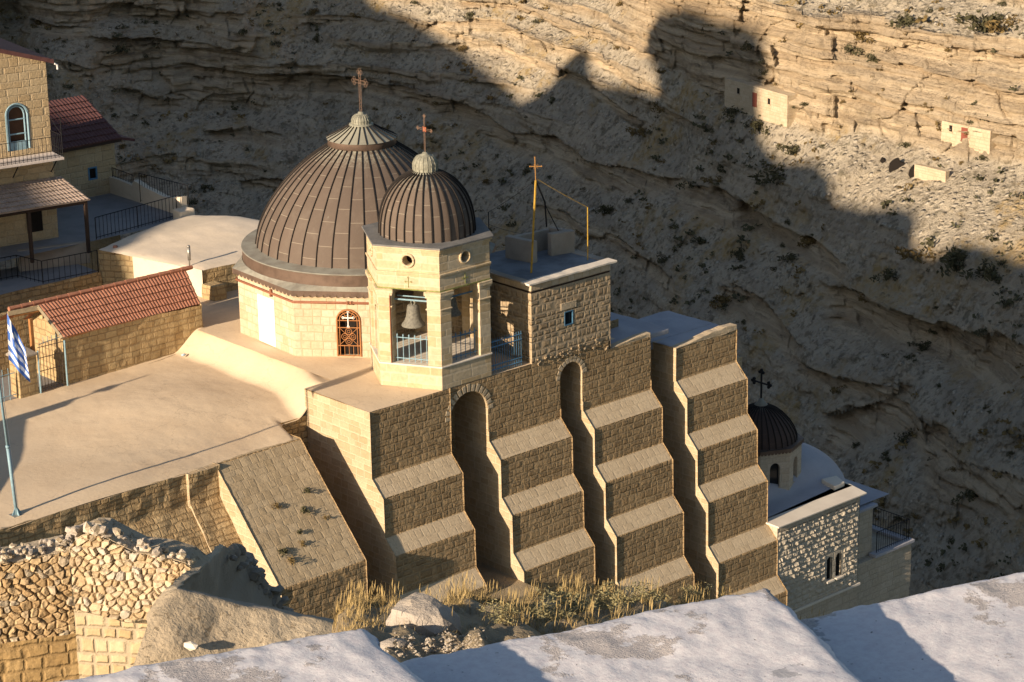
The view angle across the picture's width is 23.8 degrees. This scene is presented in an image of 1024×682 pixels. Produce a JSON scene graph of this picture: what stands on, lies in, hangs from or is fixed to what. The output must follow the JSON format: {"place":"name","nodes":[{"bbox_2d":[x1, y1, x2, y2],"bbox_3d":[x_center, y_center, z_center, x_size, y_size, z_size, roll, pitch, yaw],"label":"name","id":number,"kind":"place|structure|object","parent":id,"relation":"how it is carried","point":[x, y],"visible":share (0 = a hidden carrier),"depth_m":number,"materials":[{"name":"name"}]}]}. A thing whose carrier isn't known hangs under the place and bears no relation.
{"place":"outdoors","nodes":[
{"label":"outdoors","id":0,"kind":"place"},
{"bbox_2d":[0,38,63,246],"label":"building","id":1,"kind":"structure","parent":0,"point":[26,152],"depth_m":110.54,"materials":[{"name":"stone"}]},
{"bbox_2d":[5,103,30,150],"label":"blue arched window","id":2,"kind":"structure","parent":1,"relation":"in","point":[24,143],"depth_m":110.39,"materials":[{"name":"paint"}]},
{"bbox_2d":[26,211,42,231],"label":"dark window","id":3,"kind":"structure","parent":1,"relation":"in","point":[36,217],"depth_m":111.91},
{"bbox_2d":[362,114,493,390],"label":"bell tower","id":4,"kind":"structure","parent":0,"point":[429,235],"depth_m":93.72,"materials":[{"name":"beige stone"}]},
{"bbox_2d":[401,301,425,328],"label":"bell","id":5,"kind":"object","parent":4,"relation":"hanging from","point":[413,319],"visible":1,"depth_m":93.76,"materials":[{"name":"grey metal"}]},
{"bbox_2d":[451,297,460,316],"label":"bell","id":6,"kind":"object","parent":4,"relation":"hanging from","point":[455,312],"visible":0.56,"depth_m":94.49,"materials":[{"name":"grey metal"}]},
{"bbox_2d":[384,625,530,657],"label":"gravel","id":7,"kind":"structure","parent":0,"point":[445,649],"depth_m":17.18,"materials":[{"name":"gravel"}]},
{"bbox_2d":[0,0,1023,595],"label":"hillside","id":8,"kind":"structure","parent":0,"point":[824,342],"depth_m":264.56,"materials":[{"name":"stone"}]},
{"bbox_2d":[30,20,42,27],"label":"scrub bush","id":9,"kind":"object","parent":8,"relation":"on","point":[33,25],"visible":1,"depth_m":337.75,"materials":[{"name":"green plant"}]},
{"bbox_2d":[0,271,101,312],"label":"retaining wall","id":10,"kind":"structure","parent":8,"relation":"on","point":[48,290],"depth_m":109.03,"materials":[{"name":"stone"}]},
{"bbox_2d":[0,264,97,294],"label":"court","id":11,"kind":"object","parent":10,"relation":"on","point":[10,284],"visible":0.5,"depth_m":110.07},
{"bbox_2d":[0,250,98,283],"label":"railing","id":12,"kind":"object","parent":11,"relation":"on","point":[34,279],"visible":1,"depth_m":109.42,"materials":[{"name":"black metal"}]},
{"bbox_2d":[17,241,89,271],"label":"court parapet","id":13,"kind":"structure","parent":11,"relation":"on","point":[80,247],"depth_m":111.36,"materials":[{"name":"concrete"}]},
{"bbox_2d":[0,193,172,261],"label":"court","id":14,"kind":"object","parent":8,"relation":"on","point":[71,224],"visible":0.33,"depth_m":115.34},
{"bbox_2d":[0,176,90,262],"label":"tiled porch","id":15,"kind":"object","parent":14,"relation":"on","point":[18,191],"visible":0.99,"depth_m":110.14,"materials":[{"name":"tile"}]},
{"bbox_2d":[95,195,176,239],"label":"railing","id":16,"kind":"object","parent":14,"relation":"on","point":[133,216],"visible":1,"depth_m":113.87,"materials":[{"name":"black metal"}]},
{"bbox_2d":[48,95,134,270],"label":"blue windowed house","id":17,"kind":"structure","parent":8,"relation":"on","point":[86,164],"depth_m":119.58,"materials":[{"name":"stone"}]},
{"bbox_2d":[88,166,97,180],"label":"window","id":18,"kind":"structure","parent":17,"relation":"in","point":[92,171],"depth_m":119.63,"materials":[{"name":"blue paint"}]},
{"bbox_2d":[111,43,130,53],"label":"scrub bush","id":19,"kind":"object","parent":8,"relation":"on","point":[123,48],"visible":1,"depth_m":333.24,"materials":[{"name":"green plant"}]},
{"bbox_2d":[109,176,186,212],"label":"court wall","id":20,"kind":"structure","parent":8,"relation":"on","point":[125,189],"depth_m":118.24,"materials":[{"name":"paint"}]},
{"bbox_2d":[112,167,133,182],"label":"railing","id":21,"kind":"object","parent":20,"relation":"on","point":[123,175],"visible":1,"depth_m":119.52,"materials":[{"name":"black metal"}]},
{"bbox_2d":[138,173,188,206],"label":"railing","id":22,"kind":"object","parent":20,"relation":"on","point":[164,186],"visible":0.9,"depth_m":116.92,"materials":[{"name":"black metal"}]},
{"bbox_2d":[98,206,258,300],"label":"whitewashed house","id":23,"kind":"structure","parent":8,"relation":"on","point":[214,242],"depth_m":110.32,"materials":[{"name":"paint"}]},
{"bbox_2d":[187,245,190,265],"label":"flue pipe","id":24,"kind":"object","parent":23,"relation":"on","point":[188,253],"visible":0.97,"depth_m":107.32,"materials":[{"name":"metal"}]},
{"bbox_2d":[192,183,213,192],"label":"scrub bush","id":25,"kind":"object","parent":8,"relation":"on","point":[204,187],"visible":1,"depth_m":321.96,"materials":[{"name":"green plant"}]},
{"bbox_2d":[133,543,333,665],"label":"mortar capped wall","id":26,"kind":"structure","parent":8,"relation":"on","point":[229,598],"depth_m":27.63,"materials":[{"name":"concrete"}]},
{"bbox_2d":[309,8,318,14],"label":"scrub bush","id":27,"kind":"object","parent":8,"relation":"on","point":[312,11],"visible":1,"depth_m":328.25,"materials":[{"name":"green plant"}]},
{"bbox_2d":[464,11,473,19],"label":"scrub bush","id":28,"kind":"object","parent":8,"relation":"on","point":[471,14],"visible":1,"depth_m":316.00,"materials":[{"name":"green plant"}]},
{"bbox_2d":[199,311,786,605],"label":"buttressed church front","id":29,"kind":"structure","parent":8,"relation":"on","point":[632,453],"depth_m":98.56,"materials":[{"name":"stone"}]},
{"bbox_2d":[232,68,495,357],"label":"domed drum","id":30,"kind":"object","parent":29,"relation":"on","point":[299,267],"visible":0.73,"depth_m":98.34,"materials":[{"name":"beige stone"}]},
{"bbox_2d":[257,294,275,346],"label":"white door","id":31,"kind":"structure","parent":30,"relation":"in","point":[266,307],"depth_m":99.59,"materials":[{"name":"paint"}]},
{"bbox_2d":[491,331,521,372],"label":"railing","id":32,"kind":"object","parent":29,"relation":"on","point":[509,360],"visible":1,"depth_m":96.14,"materials":[{"name":"metal"}]},
{"bbox_2d":[490,249,616,370],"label":"square tower","id":33,"kind":"structure","parent":29,"relation":"on","point":[549,306],"depth_m":97.80,"materials":[{"name":"stone"}]},
{"bbox_2d":[505,226,574,263],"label":"roof enclosure","id":34,"kind":"object","parent":33,"relation":"on","point":[554,241],"visible":0.93,"depth_m":99.67,"materials":[{"name":"concrete"}]},
{"bbox_2d":[529,157,558,272],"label":"roof mast","id":35,"kind":"object","parent":33,"relation":"on","point":[536,183],"visible":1,"depth_m":97.01,"materials":[{"name":"metal"}]},
{"bbox_2d":[564,310,572,325],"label":"window","id":36,"kind":"structure","parent":33,"relation":"in","point":[568,315],"depth_m":98.00,"materials":[{"name":"blue paint"}]},
{"bbox_2d":[587,207,587,259],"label":"thin pole","id":37,"kind":"object","parent":33,"relation":"on","point":[587,233],"visible":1,"depth_m":98.69,"materials":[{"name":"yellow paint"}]},
{"bbox_2d":[0,0,1023,578],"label":"scrub","id":38,"kind":"object","parent":8,"relation":"on","point":[890,212],"visible":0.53,"depth_m":259.40,"materials":[{"name":"green plant"}]},
{"bbox_2d":[0,6,1023,575],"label":"scree stones","id":39,"kind":"object","parent":8,"relation":"on","point":[892,502],"visible":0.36,"depth_m":259.70,"materials":[{"name":"stone"}]},
{"bbox_2d":[595,204,613,213],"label":"scrub bush","id":40,"kind":"object","parent":8,"relation":"on","point":[603,207],"visible":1,"depth_m":278.92,"materials":[{"name":"green plant"}]},
{"bbox_2d":[625,125,653,137],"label":"scrub bush","id":41,"kind":"object","parent":8,"relation":"on","point":[633,132],"visible":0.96,"depth_m":281.54,"materials":[{"name":"green plant"}]},
{"bbox_2d":[649,99,664,113],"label":"scrub bush","id":42,"kind":"object","parent":8,"relation":"on","point":[658,109],"visible":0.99,"depth_m":279.44,"materials":[{"name":"green plant"}]},
{"bbox_2d":[656,251,673,263],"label":"scrub bush","id":43,"kind":"object","parent":8,"relation":"on","point":[661,261],"visible":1,"depth_m":266.17,"materials":[{"name":"green plant"}]},
{"bbox_2d":[676,179,699,189],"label":"scrub bush","id":44,"kind":"object","parent":8,"relation":"on","point":[684,183],"visible":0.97,"depth_m":269.77,"materials":[{"name":"green plant"}]},
{"bbox_2d":[690,236,708,244],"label":"scrub bush","id":45,"kind":"object","parent":8,"relation":"on","point":[699,239],"visible":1,"depth_m":263.34,"materials":[{"name":"green plant"}]},
{"bbox_2d":[700,176,722,183],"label":"scrub bush","id":46,"kind":"object","parent":8,"relation":"on","point":[705,180],"visible":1,"depth_m":267.20,"materials":[{"name":"green plant"}]},
{"bbox_2d":[709,294,731,309],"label":"scrub bush","id":47,"kind":"object","parent":8,"relation":"on","point":[722,298],"visible":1,"depth_m":255.01,"materials":[{"name":"green plant"}]},
{"bbox_2d":[722,105,738,118],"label":"scrub bush","id":48,"kind":"object","parent":8,"relation":"on","point":[731,111],"visible":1,"depth_m":267.35,"materials":[{"name":"green plant"}]},
{"bbox_2d":[730,244,744,260],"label":"scrub bush","id":49,"kind":"object","parent":8,"relation":"on","point":[739,257],"visible":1,"depth_m":257.63,"materials":[{"name":"green plant"}]},
{"bbox_2d":[740,40,753,50],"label":"scrub bush","id":50,"kind":"object","parent":8,"relation":"on","point":[745,46],"visible":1,"depth_m":265.66,"materials":[{"name":"green plant"}]},
{"bbox_2d":[749,119,768,134],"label":"scrub bush","id":51,"kind":"object","parent":8,"relation":"on","point":[756,124],"visible":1,"depth_m":263.62,"materials":[{"name":"green plant"}]},
{"bbox_2d":[725,78,797,127],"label":"hermit cell","id":52,"kind":"object","parent":8,"relation":"on","point":[768,103],"visible":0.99,"depth_m":264.14,"materials":[{"name":"stone"}]},
{"bbox_2d":[752,92,756,106],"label":"red door","id":53,"kind":"structure","parent":52,"relation":"in","point":[754,95],"depth_m":264.89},
{"bbox_2d":[747,162,787,184],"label":"scrub bush","id":54,"kind":"object","parent":8,"relation":"on","point":[776,175],"visible":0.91,"depth_m":257.81,"materials":[{"name":"green plant"}]},
{"bbox_2d":[775,143,798,154],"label":"scrub bush","id":55,"kind":"object","parent":8,"relation":"on","point":[789,150],"visible":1,"depth_m":257.68,"materials":[{"name":"green plant"}]},
{"bbox_2d":[776,251,798,263],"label":"scrub bush","id":56,"kind":"object","parent":8,"relation":"on","point":[791,257],"visible":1,"depth_m":250.25,"materials":[{"name":"green plant"}]},
{"bbox_2d":[797,235,816,247],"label":"scrub bush","id":57,"kind":"object","parent":8,"relation":"on","point":[808,240],"visible":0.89,"depth_m":250.85,"materials":[{"name":"green plant"}]},
{"bbox_2d":[766,443,888,619],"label":"rusticated chapel","id":58,"kind":"structure","parent":8,"relation":"on","point":[816,534],"depth_m":108.69,"materials":[{"name":"stone"}]},
{"bbox_2d":[748,368,803,489],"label":"chapel dome","id":59,"kind":"structure","parent":58,"relation":"on","point":[780,440],"depth_m":109.00,"materials":[{"name":"brown metal"}]},
{"bbox_2d":[770,463,777,483],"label":"arched window","id":60,"kind":"structure","parent":59,"relation":"in","point":[774,468],"depth_m":109.11,"materials":[{"name":"black glass"}]},
{"bbox_2d":[825,557,834,583],"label":"arched window","id":61,"kind":"structure","parent":58,"relation":"in","point":[832,580],"depth_m":109.02,"materials":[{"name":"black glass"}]},
{"bbox_2d":[835,553,843,579],"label":"arched window","id":62,"kind":"structure","parent":58,"relation":"in","point":[838,557],"depth_m":109.42,"materials":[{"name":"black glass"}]},
{"bbox_2d":[829,384,846,393],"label":"scrub bush","id":63,"kind":"object","parent":8,"relation":"on","point":[833,389],"visible":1,"depth_m":233.66,"materials":[{"name":"green plant"}]},
{"bbox_2d":[837,42,863,55],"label":"scrub bush","id":64,"kind":"object","parent":8,"relation":"on","point":[852,49],"visible":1,"depth_m":256.86,"materials":[{"name":"green plant"}]},
{"bbox_2d":[835,501,877,558],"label":"link block","id":65,"kind":"structure","parent":8,"relation":"on","point":[865,532],"depth_m":111.24,"materials":[{"name":"stone"}]},
{"bbox_2d":[850,31,874,43],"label":"scrub bush","id":66,"kind":"object","parent":8,"relation":"on","point":[859,36],"visible":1,"depth_m":256.44,"materials":[{"name":"green plant"}]},
{"bbox_2d":[865,50,878,62],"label":"scrub bush","id":67,"kind":"object","parent":8,"relation":"on","point":[872,58],"visible":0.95,"depth_m":254.81,"materials":[{"name":"green plant"}]},
{"bbox_2d":[869,268,898,282],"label":"scrub bush","id":68,"kind":"object","parent":8,"relation":"on","point":[889,274],"visible":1,"depth_m":236.23,"materials":[{"name":"green plant"}]},
{"bbox_2d":[857,525,914,605],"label":"railed terrace","id":69,"kind":"structure","parent":8,"relation":"on","point":[884,573],"depth_m":112.50,"materials":[{"name":"stone"}]},
{"bbox_2d":[872,507,909,552],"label":"railing","id":70,"kind":"object","parent":69,"relation":"on","point":[903,531],"visible":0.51,"depth_m":112.86,"materials":[{"name":"black metal"}]},
{"bbox_2d":[889,158,904,172],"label":"cave mouth","id":71,"kind":"object","parent":8,"relation":"on","point":[895,164],"visible":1,"depth_m":246.21},
{"bbox_2d":[893,428,911,443],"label":"scrub bush","id":72,"kind":"object","parent":8,"relation":"on","point":[902,440],"visible":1,"depth_m":224.44,"materials":[{"name":"green plant"}]},
{"bbox_2d":[885,11,920,28],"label":"scrub bush","id":73,"kind":"object","parent":8,"relation":"on","point":[908,19],"visible":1,"depth_m":251.25,"materials":[{"name":"green plant"}]},
{"bbox_2d":[904,354,916,361],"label":"scrub bush","id":74,"kind":"object","parent":8,"relation":"on","point":[908,357],"visible":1,"depth_m":229.92,"materials":[{"name":"green plant"}]},
{"bbox_2d":[908,165,914,177],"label":"cave mouth","id":75,"kind":"object","parent":8,"relation":"on","point":[911,172],"visible":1,"depth_m":243.96},
{"bbox_2d":[894,245,940,263],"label":"scrub bush","id":76,"kind":"object","parent":8,"relation":"on","point":[904,250],"visible":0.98,"depth_m":234.08,"materials":[{"name":"green plant"}]},
{"bbox_2d":[907,340,931,350],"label":"scrub bush","id":77,"kind":"object","parent":8,"relation":"on","point":[921,346],"visible":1,"depth_m":230.72,"materials":[{"name":"green plant"}]},
{"bbox_2d":[914,164,949,181],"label":"ruined wall","id":78,"kind":"structure","parent":8,"relation":"on","point":[924,172],"depth_m":242.08,"materials":[{"name":"stone"}]},
{"bbox_2d":[936,246,974,279],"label":"scrub bush","id":79,"kind":"object","parent":8,"relation":"on","point":[954,257],"visible":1,"depth_m":228.89,"materials":[{"name":"green plant"}]},
{"bbox_2d":[951,489,978,503],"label":"scrub bush","id":80,"kind":"object","parent":8,"relation":"on","point":[970,495],"visible":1,"depth_m":211.90,"materials":[{"name":"green plant"}]},
{"bbox_2d":[941,120,999,153],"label":"hermit cell","id":81,"kind":"object","parent":8,"relation":"on","point":[982,142],"visible":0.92,"depth_m":242.11,"materials":[{"name":"stone"}]},
{"bbox_2d":[961,127,967,140],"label":"red door","id":82,"kind":"structure","parent":81,"relation":"in","point":[962,128],"depth_m":242.66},
{"bbox_2d":[955,10,1004,32],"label":"scrub bush","id":83,"kind":"object","parent":8,"relation":"on","point":[975,20],"visible":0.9,"depth_m":244.94,"materials":[{"name":"green plant"}]},
{"bbox_2d":[974,327,987,336],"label":"scrub bush","id":84,"kind":"object","parent":8,"relation":"on","point":[981,330],"visible":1,"depth_m":222.30,"materials":[{"name":"green plant"}]},
{"bbox_2d":[973,258,1006,283],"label":"scrub bush","id":85,"kind":"object","parent":8,"relation":"on","point":[991,274],"visible":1,"depth_m":225.59,"materials":[{"name":"green plant"}]},
{"bbox_2d":[994,259,1007,267],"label":"scrub bush","id":86,"kind":"object","parent":8,"relation":"on","point":[1002,261],"visible":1,"depth_m":225.88,"materials":[{"name":"green plant"}]},
{"bbox_2d":[984,14,1021,32],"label":"scrub bush","id":87,"kind":"object","parent":8,"relation":"on","point":[993,24],"visible":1,"depth_m":243.53,"materials":[{"name":"green plant"}]},
{"bbox_2d":[333,594,695,662],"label":"ground","id":88,"kind":"structure","parent":0,"point":[493,632],"depth_m":18.19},
{"bbox_2d":[0,517,209,681],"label":"rubble wall","id":89,"kind":"structure","parent":88,"relation":"on","point":[121,572],"depth_m":29.21,"materials":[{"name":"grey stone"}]},
{"bbox_2d":[59,629,423,681],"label":"stepped parapet","id":90,"kind":"structure","parent":88,"relation":"on","point":[359,655],"depth_m":10.64,"materials":[{"name":"white paint"}]},
{"bbox_2d":[380,638,408,649],"bbox_3d":[-0.865,2.160,17.161,0.300,0.132,0.279,-16,23,-39],"label":"boulder","id":91,"kind":"object","parent":88,"relation":"on","point":[402,643],"visible":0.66,"depth_m":17.10,"materials":[{"name":"grey stone"}]},
{"bbox_2d":[386,592,461,637],"bbox_3d":[-0.625,2.144,18.317,0.528,0.421,0.440,11,21,32],"label":"boulder","id":92,"kind":"object","parent":88,"relation":"on","point":[415,610],"visible":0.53,"depth_m":18.17,"materials":[{"name":"grey stone"}]},
{"bbox_2d":[479,599,519,624],"bbox_3d":[-0.098,2.002,17.881,0.319,0.127,0.354,-16,23,-39],"label":"scrub plant","id":93,"kind":"object","parent":88,"relation":"on","point":[505,609],"visible":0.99,"depth_m":17.85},
{"bbox_2d":[525,590,575,621],"bbox_3d":[0.284,2.084,19.019,0.384,0.174,0.424,-8,19,-20],"label":"scrub plant","id":94,"kind":"object","parent":88,"relation":"on","point":[546,612],"visible":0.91,"depth_m":19.00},
{"bbox_2d":[535,586,612,614],"bbox_3d":[0.484,2.060,19.606,0.450,0.187,0.609,-16,23,-39],"label":"scrub plant","id":95,"kind":"object","parent":88,"relation":"on","point":[569,595],"visible":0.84,"depth_m":19.53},
{"bbox_2d":[584,581,630,612],"bbox_3d":[0.788,2.076,19.489,0.322,0.159,0.493,7,20,24],"label":"scrub plant","id":96,"kind":"object","parent":88,"relation":"on","point":[615,599],"visible":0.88,"depth_m":19.50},
{"bbox_2d":[401,588,861,681],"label":"stepped parapet","id":97,"kind":"structure","parent":88,"relation":"on","point":[763,635],"depth_m":11.34,"materials":[{"name":"white paint"}]},
{"bbox_2d":[626,581,671,604],"bbox_3d":[1.088,2.009,19.440,0.387,0.164,0.286,-2,18,-3],"label":"scrub plant","id":98,"kind":"object","parent":88,"relation":"on","point":[646,593],"visible":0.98,"depth_m":19.41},
{"bbox_2d":[677,582,712,601],"bbox_3d":[1.546,2.140,20.668,0.260,0.116,0.396,6,19,20],"label":"scrub plant","id":99,"kind":"object","parent":88,"relation":"on","point":[691,591],"visible":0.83,"depth_m":20.68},
{"bbox_2d":[800,572,1023,681],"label":"stepped parapet","id":100,"kind":"structure","parent":88,"relation":"on","point":[970,632],"depth_m":12.09,"materials":[{"name":"white paint"}]},
{"bbox_2d":[321,570,824,636],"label":"dry grass","id":101,"kind":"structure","parent":0,"point":[463,592],"depth_m":20.07,"materials":[{"name":"plant"}]},
{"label":"slope","id":102,"kind":"structure","parent":0,"visible":0},
{"bbox_2d":[0,290,367,629],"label":"terrace roofed hall","id":103,"kind":"structure","parent":102,"relation":"on","point":[202,444],"depth_m":91.10,"materials":[{"name":"beige paint"}]},
{"bbox_2d":[0,368,15,401],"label":"railing","id":104,"kind":"object","parent":103,"relation":"on","point":[9,385],"visible":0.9,"depth_m":96.57,"materials":[{"name":"metal"}]},
{"bbox_2d":[0,372,23,517],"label":"flagpole","id":105,"kind":"object","parent":103,"relation":"on","point":[16,512],"visible":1,"depth_m":84.67,"materials":[{"name":"metal"}]},
{"bbox_2d":[7,314,29,381],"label":"flag","id":106,"kind":"object","parent":105,"relation":"attached to","point":[17,354],"visible":1,"depth_m":83.74,"materials":[{"name":"fabric"}]},
{"bbox_2d":[6,346,38,398],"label":"gate pillar","id":107,"kind":"structure","parent":103,"relation":"on","point":[22,386],"depth_m":97.07,"materials":[{"name":"stone"}]},
{"bbox_2d":[37,334,68,392],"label":"iron gate","id":108,"kind":"structure","parent":107,"relation":"attached to","point":[47,369],"depth_m":97.70,"materials":[{"name":"metal"}]},
{"bbox_2d":[0,265,202,400],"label":"tile roofed shed","id":109,"kind":"structure","parent":103,"relation":"on","point":[109,328],"depth_m":99.72,"materials":[{"name":"stone"}]},
{"bbox_2d":[277,547,287,557],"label":"weed tuft","id":110,"kind":"object","parent":103,"relation":"on","point":[283,552],"visible":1,"depth_m":89.39,"materials":[{"name":"green plant"}]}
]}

